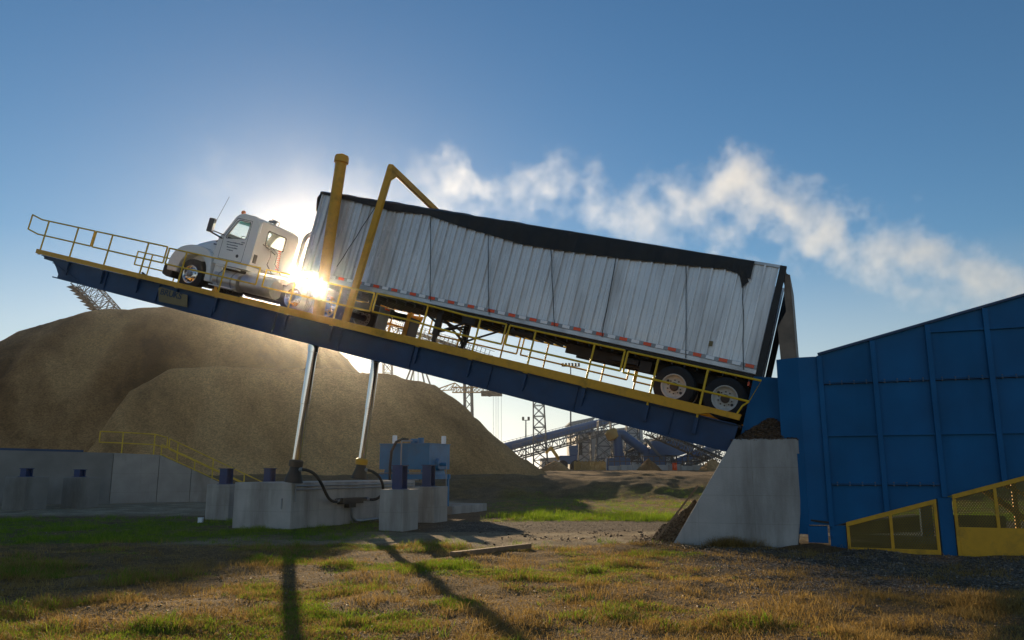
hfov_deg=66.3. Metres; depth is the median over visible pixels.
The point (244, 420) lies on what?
wood chip pile
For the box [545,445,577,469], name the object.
wheel loader
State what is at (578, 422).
process building
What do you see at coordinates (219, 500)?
support pedestal
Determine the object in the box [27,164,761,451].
tipping platform
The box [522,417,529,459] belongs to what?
light pole
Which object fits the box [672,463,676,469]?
steel drum
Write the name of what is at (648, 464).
chip mound
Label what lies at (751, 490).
hinge pier
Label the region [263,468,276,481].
support pedestal
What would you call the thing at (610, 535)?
bark lumps
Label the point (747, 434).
debris pile
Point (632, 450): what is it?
belt conveyor
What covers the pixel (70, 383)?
wood chip pile
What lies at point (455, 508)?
containment pad
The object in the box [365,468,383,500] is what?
hydraulic hose
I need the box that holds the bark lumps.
[471,529,645,544]
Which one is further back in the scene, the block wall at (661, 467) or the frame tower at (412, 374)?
the frame tower at (412, 374)
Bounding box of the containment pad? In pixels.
[447,503,486,513]
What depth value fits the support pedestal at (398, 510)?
22.24 m
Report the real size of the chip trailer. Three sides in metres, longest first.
14.492 x 4.145 x 2.698 m
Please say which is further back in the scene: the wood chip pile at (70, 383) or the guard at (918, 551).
the wood chip pile at (70, 383)
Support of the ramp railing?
attached to the ramp wall at (136, 478)
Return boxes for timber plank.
[450,543,530,555]
[656,485,698,540]
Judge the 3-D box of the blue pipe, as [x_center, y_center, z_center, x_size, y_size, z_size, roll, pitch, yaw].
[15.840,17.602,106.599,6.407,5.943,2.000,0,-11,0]
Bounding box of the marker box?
[198,517,203,522]
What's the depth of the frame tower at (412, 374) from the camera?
118.46 m
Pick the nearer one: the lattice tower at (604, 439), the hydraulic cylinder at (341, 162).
the hydraulic cylinder at (341, 162)
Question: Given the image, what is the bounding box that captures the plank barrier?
[574,461,605,469]
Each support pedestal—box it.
[2,468,48,509]
[60,469,100,508]
[205,468,234,519]
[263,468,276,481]
[379,465,418,531]
[410,465,447,522]
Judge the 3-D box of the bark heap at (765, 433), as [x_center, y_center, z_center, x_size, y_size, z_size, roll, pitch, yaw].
[5.791,2.490,17.794,1.584,0.501,0.660,-4,-12,21]
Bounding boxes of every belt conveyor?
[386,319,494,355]
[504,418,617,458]
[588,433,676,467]
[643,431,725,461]
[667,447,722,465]
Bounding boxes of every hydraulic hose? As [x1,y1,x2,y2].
[298,467,339,502]
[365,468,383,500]
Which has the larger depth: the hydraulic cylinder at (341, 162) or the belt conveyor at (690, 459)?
the belt conveyor at (690, 459)
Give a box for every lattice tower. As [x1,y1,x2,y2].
[382,363,392,374]
[533,402,547,467]
[577,432,591,469]
[594,421,613,469]
[623,426,640,463]
[660,436,675,462]
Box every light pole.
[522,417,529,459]
[561,363,579,469]
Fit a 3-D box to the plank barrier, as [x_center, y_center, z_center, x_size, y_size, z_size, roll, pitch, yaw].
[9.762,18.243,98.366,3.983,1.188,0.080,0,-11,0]
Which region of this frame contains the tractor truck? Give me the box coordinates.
[162,198,419,337]
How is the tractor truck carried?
on the tipping platform
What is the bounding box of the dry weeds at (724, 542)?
[700,533,768,547]
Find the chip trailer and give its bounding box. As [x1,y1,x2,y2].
[300,191,798,424]
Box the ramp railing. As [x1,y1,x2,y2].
[99,431,261,481]
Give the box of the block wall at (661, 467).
[608,456,716,469]
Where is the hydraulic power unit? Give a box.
[379,435,450,505]
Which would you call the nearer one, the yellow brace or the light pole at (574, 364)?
the yellow brace
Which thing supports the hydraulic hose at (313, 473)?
attached to the hydraulic manifold
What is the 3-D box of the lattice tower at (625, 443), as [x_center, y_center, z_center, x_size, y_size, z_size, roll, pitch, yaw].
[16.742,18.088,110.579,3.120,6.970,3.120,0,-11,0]
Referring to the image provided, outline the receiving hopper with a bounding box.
[741,293,1023,555]
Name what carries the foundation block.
on the ground at (488, 489)
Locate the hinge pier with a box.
[674,438,799,547]
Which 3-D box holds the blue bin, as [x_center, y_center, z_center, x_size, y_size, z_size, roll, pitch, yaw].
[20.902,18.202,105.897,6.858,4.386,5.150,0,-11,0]
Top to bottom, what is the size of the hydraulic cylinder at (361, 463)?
9.075 m
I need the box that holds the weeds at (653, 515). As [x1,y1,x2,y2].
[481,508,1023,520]
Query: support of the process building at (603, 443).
on the ground at (488, 489)
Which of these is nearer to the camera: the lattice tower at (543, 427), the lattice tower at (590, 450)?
the lattice tower at (543, 427)
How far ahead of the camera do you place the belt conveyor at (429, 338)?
87.96 m
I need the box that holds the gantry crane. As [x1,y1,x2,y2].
[440,382,501,416]
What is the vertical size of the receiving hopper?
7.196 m
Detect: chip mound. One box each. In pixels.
[541,461,571,470]
[637,458,662,470]
[698,459,718,470]
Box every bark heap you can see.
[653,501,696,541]
[730,419,779,439]
[779,543,851,552]
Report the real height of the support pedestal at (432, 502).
2.245 m
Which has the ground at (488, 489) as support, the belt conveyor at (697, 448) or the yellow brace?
the belt conveyor at (697, 448)
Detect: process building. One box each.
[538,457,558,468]
[566,417,594,468]
[572,427,642,468]
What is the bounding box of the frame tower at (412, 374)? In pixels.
[406,370,430,383]
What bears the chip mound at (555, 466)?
on the ground at (488, 489)
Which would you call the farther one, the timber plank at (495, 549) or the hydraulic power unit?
the hydraulic power unit
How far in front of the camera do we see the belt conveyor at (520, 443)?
111.28 m
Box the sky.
[0,0,1023,468]
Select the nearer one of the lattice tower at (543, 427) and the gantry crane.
the lattice tower at (543, 427)
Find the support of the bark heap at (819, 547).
on the ground at (488, 489)
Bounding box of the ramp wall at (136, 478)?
[0,448,218,505]
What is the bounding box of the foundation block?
[232,480,414,528]
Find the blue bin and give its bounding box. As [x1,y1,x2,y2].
[641,438,693,465]
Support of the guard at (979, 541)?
on the ground at (488, 489)
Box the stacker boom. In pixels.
[67,282,120,310]
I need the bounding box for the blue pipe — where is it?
[605,428,648,469]
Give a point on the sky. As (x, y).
(872, 151)
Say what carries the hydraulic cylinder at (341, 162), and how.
attached to the tipping platform
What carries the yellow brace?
attached to the receiving hopper
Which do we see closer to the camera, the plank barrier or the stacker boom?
the stacker boom
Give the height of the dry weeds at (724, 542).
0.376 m
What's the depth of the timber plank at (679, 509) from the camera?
17.96 m
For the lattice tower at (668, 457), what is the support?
on the ground at (488, 489)
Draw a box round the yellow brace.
[982,483,1023,527]
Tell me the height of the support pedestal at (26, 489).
2.165 m
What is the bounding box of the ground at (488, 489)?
[0,470,1023,639]
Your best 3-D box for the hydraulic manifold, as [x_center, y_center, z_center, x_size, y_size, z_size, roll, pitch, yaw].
[-4.546,6.366,26.495,0.200,0.800,4.901,-4,-12,21]
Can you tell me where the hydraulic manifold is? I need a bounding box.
[335,497,378,521]
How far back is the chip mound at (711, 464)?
87.61 m
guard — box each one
[846,499,940,554]
[952,476,1023,556]
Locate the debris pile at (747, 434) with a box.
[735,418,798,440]
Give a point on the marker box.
(200, 519)
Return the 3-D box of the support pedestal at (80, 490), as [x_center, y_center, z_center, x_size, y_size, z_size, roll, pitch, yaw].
[-18.545,7.503,33.729,1.100,2.125,0.950,-4,-12,21]
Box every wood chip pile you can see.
[0,307,359,451]
[88,366,546,475]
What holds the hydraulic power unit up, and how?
on the containment pad
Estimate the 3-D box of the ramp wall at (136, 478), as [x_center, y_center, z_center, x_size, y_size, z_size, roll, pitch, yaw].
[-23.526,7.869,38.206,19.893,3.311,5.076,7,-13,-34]
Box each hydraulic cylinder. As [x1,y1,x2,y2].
[284,153,348,483]
[351,305,387,479]
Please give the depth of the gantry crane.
119.69 m

